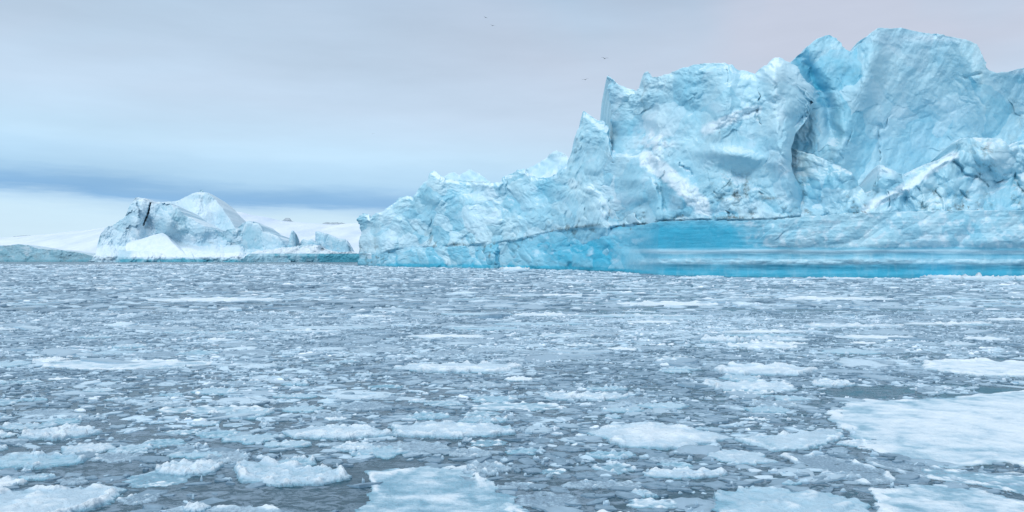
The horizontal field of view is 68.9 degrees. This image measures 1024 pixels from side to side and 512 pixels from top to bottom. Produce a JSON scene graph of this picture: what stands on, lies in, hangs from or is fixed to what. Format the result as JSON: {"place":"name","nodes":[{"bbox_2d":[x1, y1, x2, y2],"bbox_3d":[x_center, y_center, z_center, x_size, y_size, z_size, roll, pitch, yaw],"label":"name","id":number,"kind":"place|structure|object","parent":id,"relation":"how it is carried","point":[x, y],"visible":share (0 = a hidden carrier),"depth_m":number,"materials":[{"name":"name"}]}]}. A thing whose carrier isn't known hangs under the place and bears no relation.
{"place":"outdoors","nodes":[
{"label":"outdoors","id":0,"kind":"place"},
{"bbox_2d":[0,212,360,252],"bbox_3d":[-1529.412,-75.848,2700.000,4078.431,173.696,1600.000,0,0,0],"label":"hills","id":1,"kind":"structure","parent":0,"point":[88,240],"depth_m":2274.74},
{"bbox_2d":[0,262,1023,511],"bbox_3d":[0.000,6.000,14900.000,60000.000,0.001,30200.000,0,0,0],"label":"sea","id":2,"kind":"structure","parent":0,"point":[342,496],"depth_m":26.57,"materials":[{"name":"liquid"}]},
{"bbox_2d":[0,475,27,486],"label":"ice floe","id":3,"kind":"object","parent":2,"relation":"on","point":[8,480],"visible":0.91,"depth_m":19.62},
{"bbox_2d":[0,360,32,367],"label":"ice floe","id":4,"kind":"object","parent":2,"relation":"on","point":[13,363],"visible":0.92,"depth_m":41.17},
{"bbox_2d":[0,422,59,429],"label":"ice floe","id":5,"kind":"object","parent":2,"relation":"on","point":[19,426],"visible":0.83,"depth_m":26.16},
{"bbox_2d":[18,473,55,480],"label":"ice floe","id":6,"kind":"object","parent":2,"relation":"on","point":[41,477],"visible":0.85,"depth_m":19.99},
{"bbox_2d":[15,408,73,417],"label":"ice floe","id":7,"kind":"object","parent":2,"relation":"on","point":[48,413],"visible":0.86,"depth_m":28.51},
{"bbox_2d":[0,451,90,469],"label":"ice floe","id":8,"kind":"object","parent":2,"relation":"on","point":[36,460],"visible":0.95,"depth_m":21.66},
{"bbox_2d":[0,244,95,261],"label":"iceberg","id":9,"kind":"object","parent":2,"relation":"on","point":[20,253],"visible":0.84,"depth_m":798.24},
{"bbox_2d":[18,423,101,440],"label":"ice floe","id":10,"kind":"object","parent":2,"relation":"on","point":[65,431],"visible":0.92,"depth_m":24.77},
{"bbox_2d":[41,417,81,424],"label":"ice floe","id":11,"kind":"object","parent":2,"relation":"on","point":[60,420],"visible":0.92,"depth_m":26.96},
{"bbox_2d":[0,483,127,511],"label":"ice floe","id":12,"kind":"object","parent":2,"relation":"on","point":[50,498],"visible":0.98,"depth_m":18.19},
{"bbox_2d":[56,477,89,485],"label":"ice floe","id":13,"kind":"object","parent":2,"relation":"on","point":[74,481],"visible":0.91,"depth_m":19.72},
{"bbox_2d":[60,442,116,454],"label":"ice floe","id":14,"kind":"object","parent":2,"relation":"on","point":[89,447],"visible":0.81,"depth_m":23.02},
{"bbox_2d":[86,451,144,463],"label":"ice floe","id":15,"kind":"object","parent":2,"relation":"on","point":[112,457],"visible":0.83,"depth_m":22.18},
{"bbox_2d":[41,358,211,370],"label":"ice floe","id":16,"kind":"object","parent":2,"relation":"on","point":[142,364],"visible":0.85,"depth_m":40.88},
{"bbox_2d":[107,443,154,453],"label":"ice floe","id":17,"kind":"object","parent":2,"relation":"on","point":[132,448],"visible":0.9,"depth_m":23.11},
{"bbox_2d":[115,493,160,504],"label":"ice floe","id":18,"kind":"object","parent":2,"relation":"on","point":[135,499],"visible":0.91,"depth_m":18.34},
{"bbox_2d":[122,471,191,487],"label":"ice floe","id":19,"kind":"object","parent":2,"relation":"on","point":[135,481],"visible":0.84,"depth_m":20.01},
{"bbox_2d":[113,325,200,329],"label":"ice floe","id":20,"kind":"object","parent":2,"relation":"on","point":[149,327],"visible":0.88,"depth_m":61.73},
{"bbox_2d":[138,438,185,447],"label":"ice floe","id":21,"kind":"object","parent":2,"relation":"on","point":[158,443],"visible":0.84,"depth_m":23.91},
{"bbox_2d":[136,351,192,356],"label":"ice floe","id":22,"kind":"object","parent":2,"relation":"on","point":[165,354],"visible":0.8,"depth_m":45.30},
{"bbox_2d":[141,401,192,407],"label":"ice floe","id":23,"kind":"object","parent":2,"relation":"on","point":[162,404],"visible":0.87,"depth_m":29.81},
{"bbox_2d":[87,190,290,261],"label":"iceberg","id":24,"kind":"object","parent":2,"relation":"on","point":[201,226],"visible":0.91,"depth_m":769.42,"materials":[{"name":"ice"}]},
{"bbox_2d":[155,458,223,476],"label":"ice floe","id":25,"kind":"object","parent":2,"relation":"on","point":[183,467],"visible":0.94,"depth_m":20.72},
{"bbox_2d":[167,450,221,458],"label":"ice floe","id":26,"kind":"object","parent":2,"relation":"on","point":[195,454],"visible":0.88,"depth_m":22.35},
{"bbox_2d":[175,349,218,354],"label":"ice floe","id":27,"kind":"object","parent":2,"relation":"on","point":[198,351],"visible":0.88,"depth_m":46.11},
{"bbox_2d":[147,296,282,301],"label":"ice floe","id":28,"kind":"object","parent":2,"relation":"on","point":[216,299],"visible":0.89,"depth_m":101.02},
{"bbox_2d":[191,386,238,394],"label":"ice floe","id":29,"kind":"object","parent":2,"relation":"on","point":[214,390],"visible":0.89,"depth_m":32.75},
{"bbox_2d":[157,405,274,414],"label":"ice floe","id":30,"kind":"object","parent":2,"relation":"on","point":[207,409],"visible":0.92,"depth_m":29.02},
{"bbox_2d":[195,429,240,438],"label":"ice floe","id":31,"kind":"object","parent":2,"relation":"on","point":[217,433],"visible":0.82,"depth_m":24.98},
{"bbox_2d":[154,504,292,511],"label":"ice floe","id":32,"kind":"object","parent":2,"relation":"on","point":[248,508],"visible":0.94,"depth_m":17.54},
{"bbox_2d":[183,501,210,511],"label":"ice lump","id":33,"kind":"object","parent":32,"relation":"on","point":[197,506],"visible":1,"depth_m":17.51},
{"bbox_2d":[201,449,251,462],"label":"ice floe","id":34,"kind":"object","parent":2,"relation":"on","point":[231,456],"visible":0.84,"depth_m":22.13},
{"bbox_2d":[220,379,267,386],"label":"ice floe","id":35,"kind":"object","parent":2,"relation":"on","point":[250,382],"visible":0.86,"depth_m":34.94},
{"bbox_2d":[220,349,272,354],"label":"ice floe","id":36,"kind":"object","parent":2,"relation":"on","point":[241,352],"visible":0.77,"depth_m":46.26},
{"bbox_2d":[225,406,274,419],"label":"ice floe","id":37,"kind":"object","parent":2,"relation":"on","point":[265,412],"visible":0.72,"depth_m":28.29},
{"bbox_2d":[221,433,287,444],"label":"ice floe","id":38,"kind":"object","parent":2,"relation":"on","point":[247,439],"visible":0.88,"depth_m":24.34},
{"bbox_2d":[264,439,311,447],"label":"ice floe","id":39,"kind":"object","parent":2,"relation":"on","point":[289,443],"visible":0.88,"depth_m":23.56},
{"bbox_2d":[232,456,351,486],"bbox_3d":[-6.257,5.981,20.313,4.431,0.539,2.114,0,0,16],"label":"ice floe","id":40,"kind":"object","parent":2,"relation":"on","point":[268,471],"visible":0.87,"depth_m":20.19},
{"bbox_2d":[272,393,316,398],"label":"ice floe","id":41,"kind":"object","parent":2,"relation":"on","point":[295,395],"visible":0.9,"depth_m":31.75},
{"bbox_2d":[278,455,316,466],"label":"ice floe","id":42,"kind":"object","parent":2,"relation":"on","point":[303,460],"visible":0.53,"depth_m":21.71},
{"bbox_2d":[242,221,359,261],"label":"iceberg","id":43,"kind":"object","parent":2,"relation":"on","point":[323,247],"visible":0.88,"depth_m":753.10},
{"bbox_2d":[282,405,323,412],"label":"ice floe","id":44,"kind":"object","parent":2,"relation":"on","point":[302,408],"visible":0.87,"depth_m":28.97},
{"bbox_2d":[271,328,340,332],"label":"ice floe","id":45,"kind":"object","parent":2,"relation":"on","point":[302,330],"visible":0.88,"depth_m":58.90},
{"bbox_2d":[257,326,386,329],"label":"ice floe","id":46,"kind":"object","parent":2,"relation":"on","point":[336,327],"visible":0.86,"depth_m":62.12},
{"bbox_2d":[302,411,352,418],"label":"ice floe","id":47,"kind":"object","parent":2,"relation":"on","point":[323,415],"visible":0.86,"depth_m":27.92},
{"bbox_2d":[282,424,393,440],"bbox_3d":[-5.895,6.016,25.203,4.652,0.469,2.215,0,0,0],"label":"ice floe","id":48,"kind":"object","parent":2,"relation":"on","point":[343,432],"visible":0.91,"depth_m":24.84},
{"bbox_2d":[331,441,375,451],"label":"ice floe","id":49,"kind":"object","parent":2,"relation":"on","point":[348,446],"visible":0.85,"depth_m":23.18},
{"bbox_2d":[338,401,393,410],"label":"ice floe","id":50,"kind":"object","parent":2,"relation":"on","point":[359,406],"visible":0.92,"depth_m":29.73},
{"bbox_2d":[351,444,407,459],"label":"ice floe","id":51,"kind":"object","parent":2,"relation":"on","point":[384,452],"visible":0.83,"depth_m":22.62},
{"bbox_2d":[354,347,407,352],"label":"ice floe","id":52,"kind":"object","parent":2,"relation":"on","point":[381,349],"visible":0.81,"depth_m":47.14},
{"bbox_2d":[391,441,451,452],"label":"ice floe","id":53,"kind":"object","parent":2,"relation":"on","point":[413,446],"visible":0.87,"depth_m":23.39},
{"bbox_2d":[406,410,449,419],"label":"ice floe","id":54,"kind":"object","parent":2,"relation":"on","point":[423,415],"visible":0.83,"depth_m":27.70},
{"bbox_2d":[355,464,529,511],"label":"ice floe","id":55,"kind":"object","parent":2,"relation":"on","point":[424,489],"visible":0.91,"depth_m":18.81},
{"bbox_2d":[424,400,464,405],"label":"ice floe","id":56,"kind":"object","parent":2,"relation":"on","point":[440,403],"visible":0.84,"depth_m":30.24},
{"bbox_2d":[408,334,485,337],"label":"ice floe","id":57,"kind":"object","parent":2,"relation":"on","point":[443,336],"visible":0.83,"depth_m":55.68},
{"bbox_2d":[387,420,515,438],"bbox_3d":[-2.113,6.018,25.649,5.184,0.463,2.711,0,0,0],"label":"ice floe","id":58,"kind":"object","parent":2,"relation":"on","point":[445,429],"visible":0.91,"depth_m":25.24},
{"bbox_2d":[393,360,522,373],"bbox_3d":[-2.857,5.952,39.610,7.944,0.596,3.717,0,0,0],"label":"ice floe","id":59,"kind":"object","parent":2,"relation":"on","point":[483,367],"visible":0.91,"depth_m":39.05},
{"bbox_2d":[448,446,493,457],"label":"ice floe","id":60,"kind":"object","parent":2,"relation":"on","point":[474,452],"visible":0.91,"depth_m":22.59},
{"bbox_2d":[449,382,510,387],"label":"ice floe","id":61,"kind":"object","parent":2,"relation":"on","point":[480,385],"visible":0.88,"depth_m":34.41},
{"bbox_2d":[461,410,500,417],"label":"ice floe","id":62,"kind":"object","parent":2,"relation":"on","point":[475,413],"visible":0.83,"depth_m":28.29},
{"bbox_2d":[457,415,508,422],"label":"ice floe","id":63,"kind":"object","parent":2,"relation":"on","point":[478,418],"visible":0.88,"depth_m":27.00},
{"bbox_2d":[415,415,555,419],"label":"ice floe","id":64,"kind":"object","parent":2,"relation":"on","point":[511,417],"visible":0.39,"depth_m":27.68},
{"bbox_2d":[450,326,523,330],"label":"ice floe","id":65,"kind":"object","parent":2,"relation":"on","point":[493,328],"visible":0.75,"depth_m":61.26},
{"bbox_2d":[461,460,513,475],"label":"ice floe","id":66,"kind":"object","parent":2,"relation":"on","point":[490,469],"visible":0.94,"depth_m":20.91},
{"bbox_2d":[470,439,507,446],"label":"ice floe","id":67,"kind":"object","parent":2,"relation":"on","point":[485,443],"visible":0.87,"depth_m":23.87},
{"bbox_2d":[464,347,514,351],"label":"ice floe","id":68,"kind":"object","parent":2,"relation":"on","point":[495,349],"visible":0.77,"depth_m":47.47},
{"bbox_2d":[471,394,517,402],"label":"ice floe","id":69,"kind":"object","parent":2,"relation":"on","point":[493,398],"visible":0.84,"depth_m":31.07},
{"bbox_2d":[0,314,1023,511],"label":"thin ice plates","id":70,"kind":"object","parent":2,"relation":"on","point":[435,459],"visible":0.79,"depth_m":36.05,"materials":[{"name":"ice"}]},
{"bbox_2d":[0,264,1023,315],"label":"ice plates","id":71,"kind":"object","parent":2,"relation":"on","point":[744,284],"visible":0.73,"depth_m":136.96,"materials":[{"name":"ice"}]},
{"bbox_2d":[0,290,1023,511],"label":"slush pans","id":72,"kind":"object","parent":2,"relation":"on","point":[683,502],"visible":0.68,"depth_m":56.30,"materials":[{"name":"ice"}]},
{"bbox_2d":[0,310,1023,511],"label":"brash ice","id":73,"kind":"structure","parent":2,"relation":"on","point":[873,455],"depth_m":43.98,"materials":[{"name":"ice"}]},
{"bbox_2d":[0,264,1023,311],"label":"brash ice","id":74,"kind":"structure","parent":2,"relation":"on","point":[702,285],"depth_m":161.02,"materials":[{"name":"ice"}]},
{"bbox_2d":[497,481,536,489],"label":"ice floe","id":75,"kind":"object","parent":2,"relation":"on","point":[518,484],"visible":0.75,"depth_m":19.51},
{"bbox_2d":[470,401,566,410],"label":"ice floe","id":76,"kind":"object","parent":2,"relation":"on","point":[507,406],"visible":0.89,"depth_m":29.59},
{"bbox_2d":[505,447,545,454],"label":"ice floe","id":77,"kind":"object","parent":2,"relation":"on","point":[530,450],"visible":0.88,"depth_m":22.83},
{"bbox_2d":[495,321,586,324],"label":"ice floe","id":78,"kind":"object","parent":2,"relation":"on","point":[538,323],"visible":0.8,"depth_m":65.38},
{"bbox_2d":[514,312,578,316],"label":"ice floe","id":79,"kind":"object","parent":2,"relation":"on","point":[553,314],"visible":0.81,"depth_m":75.41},
{"bbox_2d":[515,491,578,507],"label":"ice floe","id":80,"kind":"object","parent":2,"relation":"on","point":[556,500],"visible":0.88,"depth_m":18.36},
{"bbox_2d":[541,391,628,400],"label":"ice floe","id":81,"kind":"object","parent":2,"relation":"on","point":[588,395],"visible":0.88,"depth_m":31.37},
{"bbox_2d":[561,479,642,488],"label":"ice floe","id":82,"kind":"object","parent":2,"relation":"on","point":[585,483],"visible":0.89,"depth_m":19.54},
{"bbox_2d":[586,384,627,390],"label":"ice floe","id":83,"kind":"object","parent":2,"relation":"on","point":[610,387],"visible":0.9,"depth_m":33.41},
{"bbox_2d":[585,449,635,459],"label":"ice floe","id":84,"kind":"object","parent":2,"relation":"on","point":[611,454],"visible":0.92,"depth_m":22.39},
{"bbox_2d":[591,461,636,474],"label":"ice floe","id":85,"kind":"object","parent":2,"relation":"on","point":[616,467],"visible":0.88,"depth_m":21.03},
{"bbox_2d":[601,406,644,412],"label":"ice floe","id":86,"kind":"object","parent":2,"relation":"on","point":[623,409],"visible":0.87,"depth_m":28.77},
{"bbox_2d":[614,396,663,402],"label":"ice floe","id":87,"kind":"object","parent":2,"relation":"on","point":[633,399],"visible":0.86,"depth_m":31.09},
{"bbox_2d":[574,313,706,317],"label":"ice floe","id":88,"kind":"object","parent":2,"relation":"on","point":[624,315],"visible":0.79,"depth_m":73.91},
{"bbox_2d":[632,488,658,497],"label":"ice floe","id":89,"kind":"object","parent":2,"relation":"on","point":[644,493],"visible":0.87,"depth_m":18.57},
{"bbox_2d":[626,497,677,508],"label":"ice floe","id":90,"kind":"object","parent":2,"relation":"on","point":[650,502],"visible":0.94,"depth_m":18.00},
{"bbox_2d":[587,422,733,449],"bbox_3d":[4.815,6.009,24.804,4.644,0.481,4.060,0,0,-28],"label":"ice floe","id":91,"kind":"object","parent":2,"relation":"on","point":[654,435],"visible":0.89,"depth_m":24.30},
{"bbox_2d":[637,401,689,408],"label":"ice floe","id":92,"kind":"object","parent":2,"relation":"on","point":[670,404],"visible":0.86,"depth_m":29.61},
{"bbox_2d":[616,300,717,305],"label":"ice floe","id":93,"kind":"object","parent":2,"relation":"on","point":[665,303],"visible":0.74,"depth_m":92.11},
{"bbox_2d":[642,466,727,478],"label":"ice floe","id":94,"kind":"object","parent":2,"relation":"on","point":[687,472],"visible":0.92,"depth_m":20.39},
{"bbox_2d":[356,28,1023,277],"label":"iceberg","id":95,"kind":"object","parent":2,"relation":"on","point":[888,152],"visible":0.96,"depth_m":230.85,"materials":[{"name":"ice"}]},
{"bbox_2d":[700,334,745,342],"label":"ice floe","id":96,"kind":"object","parent":2,"relation":"on","point":[706,338],"visible":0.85,"depth_m":51.43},
{"bbox_2d":[718,373,762,381],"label":"ice floe","id":97,"kind":"object","parent":2,"relation":"on","point":[736,377],"visible":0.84,"depth_m":36.23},
{"bbox_2d":[707,449,778,465],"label":"ice floe","id":98,"kind":"object","parent":2,"relation":"on","point":[738,457],"visible":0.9,"depth_m":22.04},
{"bbox_2d":[702,379,797,391],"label":"ice floe","id":99,"kind":"object","parent":2,"relation":"on","point":[758,385],"visible":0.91,"depth_m":33.81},
{"bbox_2d":[727,341,798,348],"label":"ice floe","id":100,"kind":"object","parent":2,"relation":"on","point":[777,345],"visible":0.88,"depth_m":49.32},
{"bbox_2d":[720,329,805,332],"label":"ice floe","id":101,"kind":"object","parent":2,"relation":"on","point":[757,331],"visible":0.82,"depth_m":58.46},
{"bbox_2d":[712,361,819,375],"bbox_3d":[13.235,5.947,38.898,6.357,0.607,4.043,0,0,0],"label":"ice floe","id":102,"kind":"object","parent":2,"relation":"on","point":[757,369],"visible":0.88,"depth_m":38.37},
{"bbox_2d":[742,405,790,412],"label":"ice floe","id":103,"kind":"object","parent":2,"relation":"on","point":[767,409],"visible":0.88,"depth_m":28.89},
{"bbox_2d":[727,333,805,336],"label":"ice floe","id":104,"kind":"object","parent":2,"relation":"on","point":[755,334],"visible":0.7,"depth_m":56.43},
{"bbox_2d":[750,398,798,407],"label":"ice floe","id":105,"kind":"object","parent":2,"relation":"on","point":[785,403],"visible":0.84,"depth_m":30.16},
{"bbox_2d":[757,335,809,341],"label":"ice floe","id":106,"kind":"object","parent":2,"relation":"on","point":[771,338],"visible":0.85,"depth_m":53.30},
{"bbox_2d":[706,485,870,511],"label":"ice floe","id":107,"kind":"object","parent":2,"relation":"on","point":[752,498],"visible":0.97,"depth_m":18.00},
{"bbox_2d":[734,428,845,451],"bbox_3d":[9.646,6.010,24.251,5.247,0.481,2.102,0,0,-21],"label":"ice floe","id":108,"kind":"object","parent":2,"relation":"on","point":[783,440],"visible":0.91,"depth_m":24.04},
{"bbox_2d":[809,378,857,386],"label":"ice floe","id":109,"kind":"object","parent":2,"relation":"on","point":[824,382],"visible":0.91,"depth_m":34.55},
{"bbox_2d":[775,296,893,300],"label":"ice floe","id":110,"kind":"object","parent":2,"relation":"on","point":[830,298],"visible":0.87,"depth_m":103.26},
{"bbox_2d":[777,453,895,485],"bbox_3d":[9.314,6.059,21.193,2.280,0.382,4.016,0,0,-20],"label":"ice floe","id":111,"kind":"object","parent":2,"relation":"on","point":[825,462],"visible":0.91,"depth_m":21.16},
{"bbox_2d":[822,348,881,354],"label":"ice floe","id":112,"kind":"object","parent":2,"relation":"on","point":[849,351],"visible":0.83,"depth_m":46.35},
{"bbox_2d":[805,322,903,327],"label":"ice floe","id":113,"kind":"object","parent":2,"relation":"on","point":[852,325],"visible":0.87,"depth_m":62.72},
{"bbox_2d":[835,439,876,446],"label":"ice floe","id":114,"kind":"object","parent":2,"relation":"on","point":[855,443],"visible":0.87,"depth_m":23.66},
{"bbox_2d":[836,335,915,338],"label":"ice floe","id":115,"kind":"object","parent":2,"relation":"on","point":[864,336],"visible":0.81,"depth_m":54.94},
{"bbox_2d":[824,390,1023,468],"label":"ice floe","id":116,"kind":"object","parent":2,"relation":"on","point":[977,429],"visible":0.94,"depth_m":26.04,"materials":[{"name":"ice"}]},
{"bbox_2d":[863,456,1023,485],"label":"ice floe","id":117,"kind":"object","parent":2,"relation":"on","point":[892,466],"visible":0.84,"depth_m":20.92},
{"bbox_2d":[868,484,1023,511],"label":"ice floe","id":118,"kind":"object","parent":2,"relation":"on","point":[927,498],"visible":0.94,"depth_m":18.20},
{"bbox_2d":[904,321,991,324],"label":"ice floe","id":119,"kind":"object","parent":2,"relation":"on","point":[942,323],"visible":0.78,"depth_m":65.42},
{"bbox_2d":[919,272,1009,281],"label":"ice floe","id":120,"kind":"object","parent":2,"relation":"on","point":[978,276],"visible":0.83,"depth_m":183.53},
{"bbox_2d":[919,468,1023,493],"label":"ice floe","id":121,"kind":"object","parent":2,"relation":"on","point":[981,479],"visible":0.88,"depth_m":20.05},
{"bbox_2d":[920,357,1023,376],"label":"ice floe","id":122,"kind":"object","parent":2,"relation":"on","point":[976,366],"visible":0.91,"depth_m":39.64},
{"bbox_2d":[0,0,1023,237],"label":"sky","id":123,"kind":"structure","parent":0,"point":[304,111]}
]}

